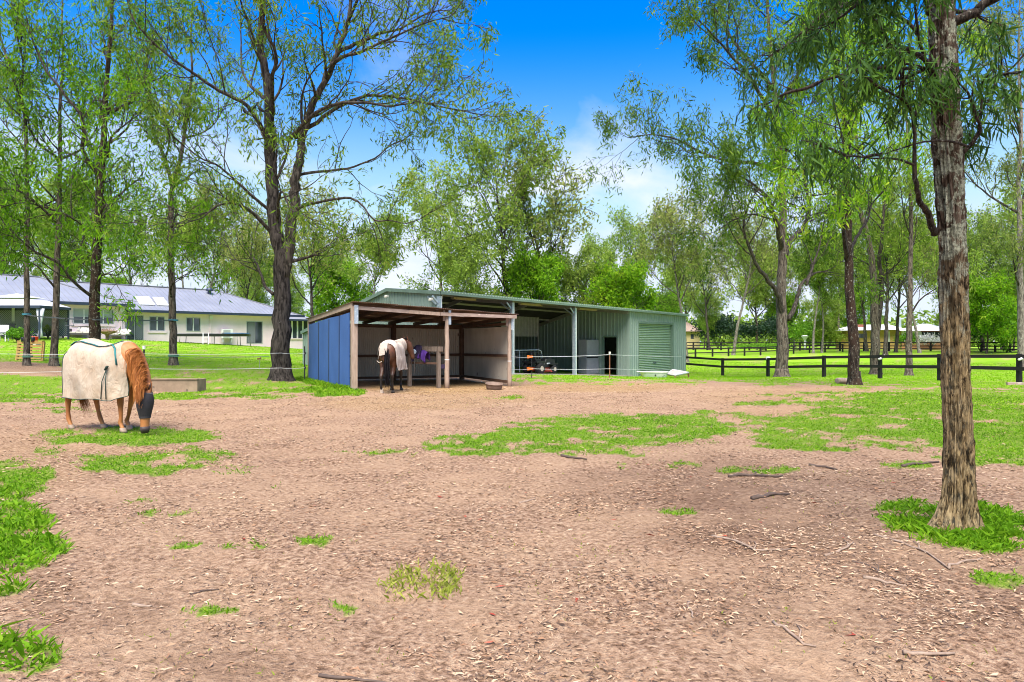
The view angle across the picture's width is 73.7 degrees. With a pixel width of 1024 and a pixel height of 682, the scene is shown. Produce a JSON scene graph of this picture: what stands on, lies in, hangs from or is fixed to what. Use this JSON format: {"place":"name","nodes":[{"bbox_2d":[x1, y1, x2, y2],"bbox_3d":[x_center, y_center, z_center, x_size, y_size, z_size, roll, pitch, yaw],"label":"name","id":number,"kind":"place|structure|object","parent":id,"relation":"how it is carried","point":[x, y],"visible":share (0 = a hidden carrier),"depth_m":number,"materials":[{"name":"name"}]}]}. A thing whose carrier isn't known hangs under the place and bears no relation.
{"place":"outdoors","nodes":[
{"label":"outdoors","id":0,"kind":"place"},
{"bbox_2d":[0,337,1023,681],"bbox_3d":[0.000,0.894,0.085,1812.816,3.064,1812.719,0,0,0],"label":"ground","id":1,"kind":"structure","parent":0,"point":[822,657],"depth_m":5.57,"materials":[{"name":"soil"}]},
{"bbox_2d":[3,327,34,341],"bbox_3d":[-30.022,-0.422,41.478,1.571,1.069,1.520,0,0,0],"label":"shrub","id":2,"kind":"object","parent":1,"relation":"on","point":[17,334],"visible":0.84,"depth_m":41.20,"materials":[{"name":"green plant"}]},
{"bbox_2d":[15,341,45,360],"bbox_3d":[-21.258,0.521,30.104,1.225,1.084,0.280,0,0,0],"label":"pallet","id":3,"kind":"object","parent":1,"relation":"on","point":[19,348],"visible":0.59,"depth_m":30.05,"materials":[{"name":"brown wood"}]},
{"bbox_2d":[0,156,62,274],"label":"gum tree","id":4,"kind":"object","parent":1,"relation":"on","point":[36,222],"visible":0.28,"depth_m":64.52,"materials":[{"name":"green plant"}]},
{"bbox_2d":[0,293,70,338],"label":"gazebo","id":5,"kind":"object","parent":1,"relation":"on","point":[11,308],"visible":0.68,"depth_m":45.92,"materials":[{"name":"metal"}]},
{"bbox_2d":[2,184,73,274],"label":"gum tree","id":6,"kind":"object","parent":1,"relation":"on","point":[39,264],"visible":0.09,"depth_m":98.73,"materials":[{"name":"green plant"}]},
{"bbox_2d":[0,0,121,365],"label":"gum tree","id":7,"kind":"object","parent":1,"relation":"on","point":[26,352],"visible":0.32,"depth_m":27.96,"materials":[{"name":"green plant"}]},
{"bbox_2d":[14,158,124,282],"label":"gum tree","id":8,"kind":"object","parent":1,"relation":"on","point":[77,275],"visible":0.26,"depth_m":69.92,"materials":[{"name":"green plant"}]},
{"bbox_2d":[0,0,161,365],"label":"gum tree","id":9,"kind":"object","parent":1,"relation":"on","point":[54,359],"visible":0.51,"depth_m":27.98,"materials":[{"name":"green plant"}]},
{"bbox_2d":[62,338,153,433],"bbox_3d":[-7.039,0.775,12.155,2.493,1.650,0.851,0,0,29],"label":"horse","id":10,"kind":"object","parent":1,"relation":"on","point":[95,370],"visible":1,"depth_m":11.94},
{"bbox_2d":[0,0,221,339],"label":"gum tree","id":11,"kind":"object","parent":1,"relation":"on","point":[96,165],"visible":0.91,"depth_m":26.08,"materials":[{"name":"green plant"}]},
{"bbox_2d":[22,313,178,357],"bbox_3d":[-16.926,-0.227,27.922,5.789,1.803,2.734,0,0,-22],"label":"rope line","id":12,"kind":"object","parent":11,"relation":"attached to","point":[28,314],"visible":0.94,"depth_m":27.98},
{"bbox_2d":[87,192,167,286],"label":"gum tree","id":13,"kind":"object","parent":1,"relation":"on","point":[130,281],"visible":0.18,"depth_m":90.92,"materials":[{"name":"green plant"}]},
{"bbox_2d":[5,346,305,378],"bbox_3d":[-13.815,0.912,27.025,11.088,1.484,5.642,0,0,-14],"label":"tape fence","id":14,"kind":"object","parent":1,"relation":"on","point":[143,347],"visible":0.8,"depth_m":25.86,"materials":[{"name":"fabric"}]},
{"bbox_2d":[0,274,320,348],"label":"house","id":15,"kind":"structure","parent":1,"relation":"on","point":[201,311],"depth_m":57.80,"materials":[{"name":"white paint"}]},
{"bbox_2d":[71,308,115,326],"bbox_3d":[-31.308,-1.750,51.103,0.180,1.287,2.987,0,0,39],"label":"window","id":16,"kind":"structure","parent":15,"relation":"in","point":[78,313],"depth_m":50.74,"materials":[{"name":"glass"}]},
{"bbox_2d":[126,315,143,339],"bbox_3d":[-30.181,-1.055,54.607,0.141,2.026,1.311,0,0,39],"label":"sliding door","id":17,"kind":"structure","parent":15,"relation":"in","point":[138,331],"depth_m":54.66,"materials":[{"name":"glass"}]},
{"bbox_2d":[148,316,166,332],"bbox_3d":[-29.084,-1.335,55.943,0.180,1.350,1.468,0,0,39],"label":"window","id":18,"kind":"structure","parent":15,"relation":"in","point":[154,326],"depth_m":55.92,"materials":[{"name":"glass"}]},
{"bbox_2d":[186,317,200,330],"bbox_3d":[-27.228,-1.411,58.297,0.120,1.184,1.241,0,0,39],"label":"window","id":19,"kind":"structure","parent":15,"relation":"in","point":[192,324],"depth_m":58.27,"materials":[{"name":"glass"}]},
{"bbox_2d":[246,321,262,343],"bbox_3d":[-23.662,-0.784,62.719,0.141,2.057,1.623,0,0,39],"label":"sliding door","id":20,"kind":"structure","parent":15,"relation":"in","point":[255,328],"depth_m":62.66,"materials":[{"name":"glass"}]},
{"bbox_2d":[130,196,220,287],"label":"gum tree","id":21,"kind":"object","parent":1,"relation":"on","point":[186,238],"visible":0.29,"depth_m":85.38,"materials":[{"name":"green plant"}]},
{"bbox_2d":[151,378,205,391],"bbox_3d":[-10.674,1.406,21.858,1.498,0.430,0.655,0,0,0],"label":"water trough","id":22,"kind":"object","parent":1,"relation":"on","point":[179,384],"visible":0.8,"depth_m":21.57,"materials":[{"name":"concrete"}]},
{"bbox_2d":[104,0,259,365],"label":"gum tree","id":23,"kind":"object","parent":1,"relation":"on","point":[172,279],"visible":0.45,"depth_m":29.86,"materials":[{"name":"green plant"}]},
{"bbox_2d":[177,333,250,345],"bbox_3d":[-23.353,-0.077,52.898,5.886,1.091,5.206,0,0,0],"label":"trampoline","id":24,"kind":"object","parent":1,"relation":"on","point":[214,335],"visible":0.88,"depth_m":50.86,"materials":[{"name":"black plastic"}]},
{"bbox_2d":[165,160,266,287],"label":"gum tree","id":25,"kind":"object","parent":1,"relation":"on","point":[205,191],"visible":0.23,"depth_m":86.72,"materials":[{"name":"green plant"}]},
{"bbox_2d":[194,234,260,299],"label":"gum tree","id":26,"kind":"object","parent":1,"relation":"on","point":[228,286],"visible":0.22,"depth_m":107.69,"materials":[{"name":"green plant"}]},
{"bbox_2d":[211,206,272,299],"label":"gum tree","id":27,"kind":"object","parent":1,"relation":"on","point":[261,244],"visible":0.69,"depth_m":83.72,"materials":[{"name":"green plant"}]},
{"bbox_2d":[229,247,273,306],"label":"gum tree","id":28,"kind":"object","parent":1,"relation":"on","point":[262,297],"visible":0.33,"depth_m":123.73,"materials":[{"name":"green plant"}]},
{"bbox_2d":[252,219,310,310],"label":"gum tree","id":29,"kind":"object","parent":1,"relation":"on","point":[297,283],"visible":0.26,"depth_m":91.18,"materials":[{"name":"green plant"}]},
{"bbox_2d":[271,281,307,315],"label":"understorey tree","id":30,"kind":"object","parent":1,"relation":"on","point":[299,308],"visible":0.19,"depth_m":102.97,"materials":[{"name":"green plant"}]},
{"bbox_2d":[78,0,547,381],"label":"gum tree","id":31,"kind":"object","parent":1,"relation":"on","point":[283,247],"visible":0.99,"depth_m":25.06,"materials":[{"name":"green plant"}]},
{"bbox_2d":[266,157,365,322],"bbox_3d":[-12.626,-5.302,44.302,6.199,12.927,5.842,0,0,-3],"label":"gum tree","id":32,"kind":"object","parent":1,"relation":"on","point":[313,263],"visible":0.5,"depth_m":43.98,"materials":[{"name":"green plant"}]},
{"bbox_2d":[294,375,350,389],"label":"wall weeds","id":33,"kind":"object","parent":1,"relation":"on","point":[314,381],"depth_m":23.89,"materials":[{"name":"green plant"}]},
{"bbox_2d":[297,236,355,309],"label":"gum tree","id":34,"kind":"object","parent":1,"relation":"on","point":[315,274],"visible":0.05,"depth_m":115.90,"materials":[{"name":"green plant"}]},
{"bbox_2d":[305,249,378,316],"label":"understorey tree","id":35,"kind":"object","parent":1,"relation":"on","point":[319,301],"visible":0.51,"depth_m":70.20,"materials":[{"name":"green plant"}]},
{"bbox_2d":[318,673,385,681],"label":"fallen stick","id":36,"kind":"object","parent":1,"relation":"on","point":[321,675],"visible":1,"depth_m":3.22,"materials":[{"name":"wood"}]},
{"bbox_2d":[333,204,411,295],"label":"gum tree","id":37,"kind":"object","parent":1,"relation":"on","point":[388,235],"visible":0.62,"depth_m":66.16,"materials":[{"name":"green plant"}]},
{"bbox_2d":[377,336,414,392],"bbox_3d":[-3.682,0.694,21.453,0.839,1.773,2.176,0,0,3],"label":"horse","id":38,"kind":"object","parent":1,"relation":"on","point":[391,356],"visible":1,"depth_m":20.70},
{"bbox_2d":[306,301,517,389],"bbox_3d":[-3.782,0.244,26.140,6.667,3.052,6.357,0,0,-30],"label":"horse shelter","id":39,"kind":"object","parent":1,"relation":"on","point":[342,349],"visible":0.93,"depth_m":26.23,"materials":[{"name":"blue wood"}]},
{"bbox_2d":[376,556,468,601],"bbox_3d":[-0.589,1.588,4.549,0.618,0.151,0.688,0,0,0],"label":"grass tuft","id":40,"kind":"object","parent":1,"relation":"on","point":[450,587],"depth_m":4.50,"materials":[{"name":"plant"}]},
{"bbox_2d":[407,346,444,387],"bbox_3d":[-3.048,0.903,23.973,1.694,1.423,0.324,0,0,29],"label":"hitching rail","id":41,"kind":"object","parent":1,"relation":"on","point":[439,365],"visible":0.86,"depth_m":23.70,"materials":[{"name":"wood"}]},
{"bbox_2d":[386,152,489,290],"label":"gum tree","id":42,"kind":"object","parent":1,"relation":"on","point":[418,207],"visible":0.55,"depth_m":68.17,"materials":[{"name":"green plant"}]},
{"bbox_2d":[425,220,513,296],"bbox_3d":[-3.660,-4.123,57.549,7.048,11.734,6.175,0,0,-45],"label":"gum tree","id":43,"kind":"object","parent":1,"relation":"on","point":[463,269],"visible":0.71,"depth_m":56.65,"materials":[{"name":"green plant"}]},
{"bbox_2d":[422,92,566,295],"bbox_3d":[-0.922,-9.461,60.330,11.727,23.021,11.573,0,0,8],"label":"gum tree","id":44,"kind":"object","parent":1,"relation":"on","point":[486,152],"visible":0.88,"depth_m":58.22,"materials":[{"name":"green plant"}]},
{"bbox_2d":[300,288,689,376],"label":"shed","id":45,"kind":"structure","parent":1,"relation":"on","point":[647,338],"depth_m":44.86,"materials":[{"name":"metal"}]},
{"bbox_2d":[522,352,557,373],"bbox_3d":[1.617,1.214,38.200,1.173,1.218,2.066,0,0,39],"label":"ride on mower","id":46,"kind":"object","parent":45,"relation":"on","point":[542,365],"visible":0.94,"depth_m":37.74,"materials":[{"name":"black metal"}]},
{"bbox_2d":[578,340,598,373],"bbox_3d":[5.106,1.058,44.791,0.680,2.290,1.688,0,0,39],"label":"fridge","id":47,"kind":"object","parent":45,"relation":"in","point":[587,364],"visible":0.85,"depth_m":44.24,"materials":[{"name":"grey metal"}]},
{"bbox_2d":[638,321,673,375],"bbox_3d":[9.757,0.552,46.479,0.255,3.670,5.133,0,0,39],"label":"roller door","id":48,"kind":"structure","parent":45,"relation":"in","point":[655,340],"depth_m":46.62,"materials":[{"name":"metal"}]},
{"bbox_2d":[6,392,1010,681],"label":"grass wisps","id":49,"kind":"object","parent":1,"relation":"on","point":[380,584],"depth_m":4.52,"materials":[{"name":"plant"}]},
{"bbox_2d":[0,385,1023,679],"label":"grass tufts","id":50,"kind":"object","parent":1,"relation":"on","point":[8,549],"visible":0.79,"depth_m":9.92,"materials":[{"name":"plant"}]},
{"bbox_2d":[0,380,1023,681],"bbox_3d":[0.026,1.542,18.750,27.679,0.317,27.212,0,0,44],"label":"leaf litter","id":51,"kind":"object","parent":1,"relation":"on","point":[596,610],"visible":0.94,"depth_m":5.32,"materials":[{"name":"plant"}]},
{"bbox_2d":[0,336,1023,411],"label":"lawn grass","id":52,"kind":"structure","parent":1,"relation":"on","point":[812,379],"depth_m":33.16,"materials":[{"name":"plant"}]},
{"bbox_2d":[487,242,567,301],"bbox_3d":[1.828,-3.265,59.962,7.370,10.783,8.960,0,0,-19],"label":"bush","id":53,"kind":"object","parent":1,"relation":"on","point":[541,274],"visible":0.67,"depth_m":59.23,"materials":[{"name":"green plant"}]},
{"bbox_2d":[488,105,600,284],"bbox_3d":[3.363,-9.650,64.540,11.420,23.813,10.762,0,0,-21],"label":"gum tree","id":54,"kind":"object","parent":1,"relation":"on","point":[560,204],"visible":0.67,"depth_m":62.64,"materials":[{"name":"green plant"}]},
{"bbox_2d":[554,236,613,305],"bbox_3d":[6.487,-3.746,63.791,7.208,12.000,6.315,0,0,14],"label":"gum tree","id":55,"kind":"object","parent":1,"relation":"on","point":[570,282],"visible":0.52,"depth_m":62.73,"materials":[{"name":"green plant"}]},
{"bbox_2d":[512,352,681,377],"bbox_3d":[4.962,1.237,36.032,2.412,1.423,23.744,0,0,31],"label":"tape fence","id":56,"kind":"object","parent":1,"relation":"on","point":[531,357],"visible":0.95,"depth_m":32.14,"materials":[{"name":"fabric"}]},
{"bbox_2d":[576,229,641,306],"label":"gum tree","id":57,"kind":"object","parent":1,"relation":"on","point":[588,236],"visible":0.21,"depth_m":93.12,"materials":[{"name":"green plant"}]},
{"bbox_2d":[581,257,660,309],"bbox_3d":[9.158,-2.675,62.034,8.400,10.110,6.909,0,0,-34],"label":"bush","id":58,"kind":"object","parent":1,"relation":"on","point":[616,286],"visible":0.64,"depth_m":60.78,"materials":[{"name":"green plant"}]},
{"bbox_2d":[589,204,691,311],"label":"gum tree","id":59,"kind":"object","parent":1,"relation":"on","point":[633,231],"visible":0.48,"depth_m":74.72,"materials":[{"name":"green plant"}]},
{"bbox_2d":[636,371,668,377],"bbox_3d":[8.293,1.985,40.242,1.891,0.374,0.840,0,0,14],"label":"bathtub","id":60,"kind":"object","parent":1,"relation":"on","point":[653,374],"visible":0.89,"depth_m":39.92,"materials":[{"name":"white ceramic"}]},
{"bbox_2d":[303,304,1016,347],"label":"wood","id":61,"kind":"object","parent":1,"relation":"on","point":[891,322],"visible":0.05,"depth_m":164.05,"materials":[{"name":"green plant"}]},
{"bbox_2d":[650,287,683,312],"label":"understorey tree","id":62,"kind":"object","parent":1,"relation":"on","point":[669,306],"visible":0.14,"depth_m":83.17,"materials":[{"name":"green plant"}]},
{"bbox_2d":[632,180,720,362],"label":"gum tree","id":63,"kind":"object","parent":1,"relation":"on","point":[671,221],"visible":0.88,"depth_m":67.99,"materials":[{"name":"green plant"}]},
{"bbox_2d":[655,244,717,322],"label":"gum tree","id":64,"kind":"object","parent":1,"relation":"on","point":[667,272],"visible":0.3,"depth_m":129.98,"materials":[{"name":"green plant"}]},
{"bbox_2d":[686,322,699,347],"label":"house","id":65,"kind":"structure","parent":1,"relation":"on","point":[690,337],"depth_m":128.00,"materials":[{"name":"paint"}]},
{"bbox_2d":[687,289,723,347],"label":"understorey tree","id":66,"kind":"object","parent":1,"relation":"on","point":[701,316],"visible":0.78,"depth_m":116.40,"materials":[{"name":"green plant"}]},
{"bbox_2d":[677,221,738,349],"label":"gum tree","id":67,"kind":"object","parent":1,"relation":"on","point":[709,286],"visible":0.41,"depth_m":112.01,"materials":[{"name":"green plant"}]},
{"bbox_2d":[690,310,754,347],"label":"shrub","id":68,"kind":"object","parent":1,"relation":"on","point":[724,325],"visible":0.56,"depth_m":119.48,"materials":[{"name":"green plant"}]},
{"bbox_2d":[577,0,887,376],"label":"gum tree","id":69,"kind":"object","parent":1,"relation":"on","point":[732,155],"visible":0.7,"depth_m":39.82,"materials":[{"name":"green plant"}]},
{"bbox_2d":[711,535,790,550],"bbox_3d":[1.810,1.582,5.304,0.619,0.042,0.260,0,0,37],"label":"fallen stick","id":70,"kind":"object","parent":1,"relation":"on","point":[734,540],"visible":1,"depth_m":5.29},
{"bbox_2d":[714,225,791,341],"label":"gum tree","id":71,"kind":"object","parent":1,"relation":"on","point":[762,296],"visible":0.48,"depth_m":120.02,"materials":[{"name":"green plant"}]},
{"bbox_2d":[703,193,804,354],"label":"gum tree","id":72,"kind":"object","parent":1,"relation":"on","point":[765,250],"visible":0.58,"depth_m":86.71,"materials":[{"name":"green plant"}]},
{"bbox_2d":[719,342,796,350],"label":"hedge","id":73,"kind":"object","parent":1,"relation":"on","point":[759,344],"visible":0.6,"depth_m":105.36,"materials":[{"name":"green plant"}]},
{"bbox_2d":[688,344,843,356],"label":"rail fence","id":74,"kind":"object","parent":1,"relation":"on","point":[760,351],"visible":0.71,"depth_m":86.79,"materials":[{"name":"wood"}]},
{"bbox_2d":[738,313,793,346],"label":"shrub","id":75,"kind":"object","parent":1,"relation":"on","point":[768,326],"visible":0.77,"depth_m":119.26,"materials":[{"name":"green plant"}]},
{"bbox_2d":[766,242,813,347],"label":"gum tree","id":76,"kind":"object","parent":1,"relation":"on","point":[790,275],"visible":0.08,"depth_m":126.72,"materials":[{"name":"green plant"}]},
{"bbox_2d":[765,291,816,347],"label":"understorey tree","id":77,"kind":"object","parent":1,"relation":"on","point":[791,302],"visible":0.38,"depth_m":121.28,"materials":[{"name":"green plant"}]},
{"bbox_2d":[772,620,815,646],"bbox_3d":[1.548,1.601,3.738,0.134,0.030,0.322,0,0,0],"label":"fallen stick","id":78,"kind":"object","parent":1,"relation":"on","point":[789,632],"visible":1,"depth_m":3.73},
{"bbox_2d":[766,319,833,347],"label":"shrub","id":79,"kind":"object","parent":1,"relation":"on","point":[795,332],"visible":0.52,"depth_m":113.88,"materials":[{"name":"green plant"}]},
{"bbox_2d":[787,240,844,352],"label":"gum tree","id":80,"kind":"object","parent":1,"relation":"on","point":[830,287],"visible":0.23,"depth_m":93.35,"materials":[{"name":"green plant"}]},
{"bbox_2d":[788,227,853,352],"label":"gum tree","id":81,"kind":"object","parent":1,"relation":"on","point":[813,280],"visible":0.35,"depth_m":91.51,"materials":[{"name":"green plant"}]},
{"bbox_2d":[801,290,845,336],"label":"understorey tree","id":82,"kind":"object","parent":1,"relation":"on","point":[826,310],"visible":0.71,"depth_m":110.75,"materials":[{"name":"green plant"}]},
{"bbox_2d":[808,323,847,347],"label":"shrub","id":83,"kind":"object","parent":1,"relation":"on","point":[837,335],"visible":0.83,"depth_m":110.89,"materials":[{"name":"green plant"}]},
{"bbox_2d":[792,231,867,327],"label":"gum tree","id":84,"kind":"object","parent":1,"relation":"on","point":[810,301],"visible":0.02,"depth_m":118.00,"materials":[{"name":"green plant"}]},
{"bbox_2d":[824,286,870,327],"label":"understorey tree","id":85,"kind":"object","parent":1,"relation":"on","point":[859,314],"visible":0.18,"depth_m":127.47,"materials":[{"name":"green plant"}]},
{"bbox_2d":[687,342,1016,351],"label":"rail fence","id":86,"kind":"object","parent":1,"relation":"on","point":[889,348],"visible":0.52,"depth_m":100.60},
{"bbox_2d":[686,354,1023,381],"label":"rail fence","id":87,"kind":"object","parent":1,"relation":"on","point":[1019,368],"visible":0.77,"depth_m":34.72,"materials":[{"name":"wood"}]},
{"bbox_2d":[822,203,895,350],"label":"gum tree","id":88,"kind":"object","parent":1,"relation":"on","point":[866,348],"visible":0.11,"depth_m":97.86,"materials":[{"name":"green plant"}]},
{"bbox_2d":[745,0,1000,384],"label":"gum tree","id":89,"kind":"object","parent":1,"relation":"on","point":[853,371],"visible":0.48,"depth_m":24.07,"materials":[{"name":"green plant"}]},
{"bbox_2d":[726,0,1023,536],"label":"gum tree","id":90,"kind":"object","parent":1,"relation":"on","point":[957,506],"visible":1,"depth_m":5.66,"materials":[{"name":"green plant"}]},
{"bbox_2d":[797,37,973,374],"bbox_3d":[24.559,-9.635,45.785,10.850,24.067,7.859,0,0,33],"label":"gum tree","id":91,"kind":"object","parent":1,"relation":"on","point":[875,314],"visible":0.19,"depth_m":45.82,"materials":[{"name":"green plant"}]},
{"bbox_2d":[836,319,940,349],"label":"house","id":92,"kind":"structure","parent":1,"relation":"on","point":[922,329],"depth_m":108.97,"materials":[{"name":"white brick"}]},
{"bbox_2d":[851,173,936,354],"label":"gum tree","id":93,"kind":"object","parent":1,"relation":"on","point":[875,241],"visible":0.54,"depth_m":83.87,"materials":[{"name":"green plant"}]},
{"bbox_2d":[853,207,938,352],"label":"gum tree","id":94,"kind":"object","parent":1,"relation":"on","point":[913,318],"visible":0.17,"depth_m":88.21,"materials":[{"name":"green plant"}]},
{"bbox_2d":[855,202,938,352],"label":"gum tree","id":95,"kind":"object","parent":1,"relation":"on","point":[898,306],"visible":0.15,"depth_m":91.86,"materials":[{"name":"green plant"}]},
{"bbox_2d":[874,534,949,568],"bbox_3d":[3.084,1.592,5.191,0.213,0.034,0.904,0,0,0],"label":"fallen stick","id":96,"kind":"object","parent":1,"relation":"on","point":[918,548],"visible":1,"depth_m":5.28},
{"bbox_2d":[915,332,939,347],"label":"shrub","id":97,"kind":"object","parent":1,"relation":"on","point":[927,338],"visible":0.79,"depth_m":103.91,"materials":[{"name":"white plant"}]},
{"bbox_2d":[868,10,988,375],"bbox_3d":[24.655,-8.943,41.002,6.817,22.389,7.808,0,0,37],"label":"gum tree","id":98,"kind":"object","parent":1,"relation":"on","point":[909,185],"visible":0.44,"depth_m":41.84,"materials":[{"name":"green plant"}]},
{"bbox_2d":[902,649,954,655],"bbox_3d":[2.135,1.593,3.492,0.279,0.034,0.027,0,0,-3],"label":"fallen stick","id":99,"kind":"object","parent":1,"relation":"on","point":[904,651],"visible":1,"depth_m":3.48,"materials":[{"name":"wood"}]},
{"bbox_2d":[875,508,1023,552],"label":"grass ring","id":100,"kind":"object","parent":1,"relation":"on","point":[1012,532],"depth_m":5.53,"materials":[{"name":"plant"}]},
{"bbox_2d":[912,0,1023,366],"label":"gum tree","id":101,"kind":"object","parent":1,"relation":"on","point":[1017,188],"visible":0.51,"depth_m":47.82,"materials":[{"name":"green plant"}]},
{"bbox_2d":[927,203,1011,306],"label":"gum tree","id":102,"kind":"object","parent":1,"relation":"on","point":[976,217],"visible":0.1,"depth_m":102.56,"materials":[{"name":"green plant"}]},
{"bbox_2d":[931,213,1016,350],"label":"gum tree","id":103,"kind":"object","parent":1,"relation":"on","point":[990,264],"visible":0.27,"depth_m":95.36,"materials":[{"name":"green plant"}]},
{"bbox_2d":[969,268,1016,353],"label":"understorey tree","id":104,"kind":"object","parent":1,"relation":"on","point":[985,293],"visible":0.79,"depth_m":82.25,"materials":[{"name":"green plant"}]},
{"bbox_2d":[969,205,1016,348],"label":"gum tree","id":105,"kind":"object","parent":1,"relation":"on","point":[992,239],"visible":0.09,"depth_m":112.72,"materials":[{"name":"green plant"}]},
{"bbox_2d":[970,294,1016,352],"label":"shrub","id":106,"kind":"object","parent":1,"relation":"on","point":[1012,322],"visible":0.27,"depth_m":84.66,"materials":[{"name":"green plant"}]},
{"bbox_2d":[983,177,1023,295],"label":"gum tree","id":107,"kind":"object","parent":1,"relation":"on","point":[1008,270],"visible":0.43,"depth_m":85.50,"materials":[{"name":"green plant"}]},
{"bbox_2d":[0,0,1023,341],"label":"sky","id":108,"kind":"structure","parent":0,"point":[571,57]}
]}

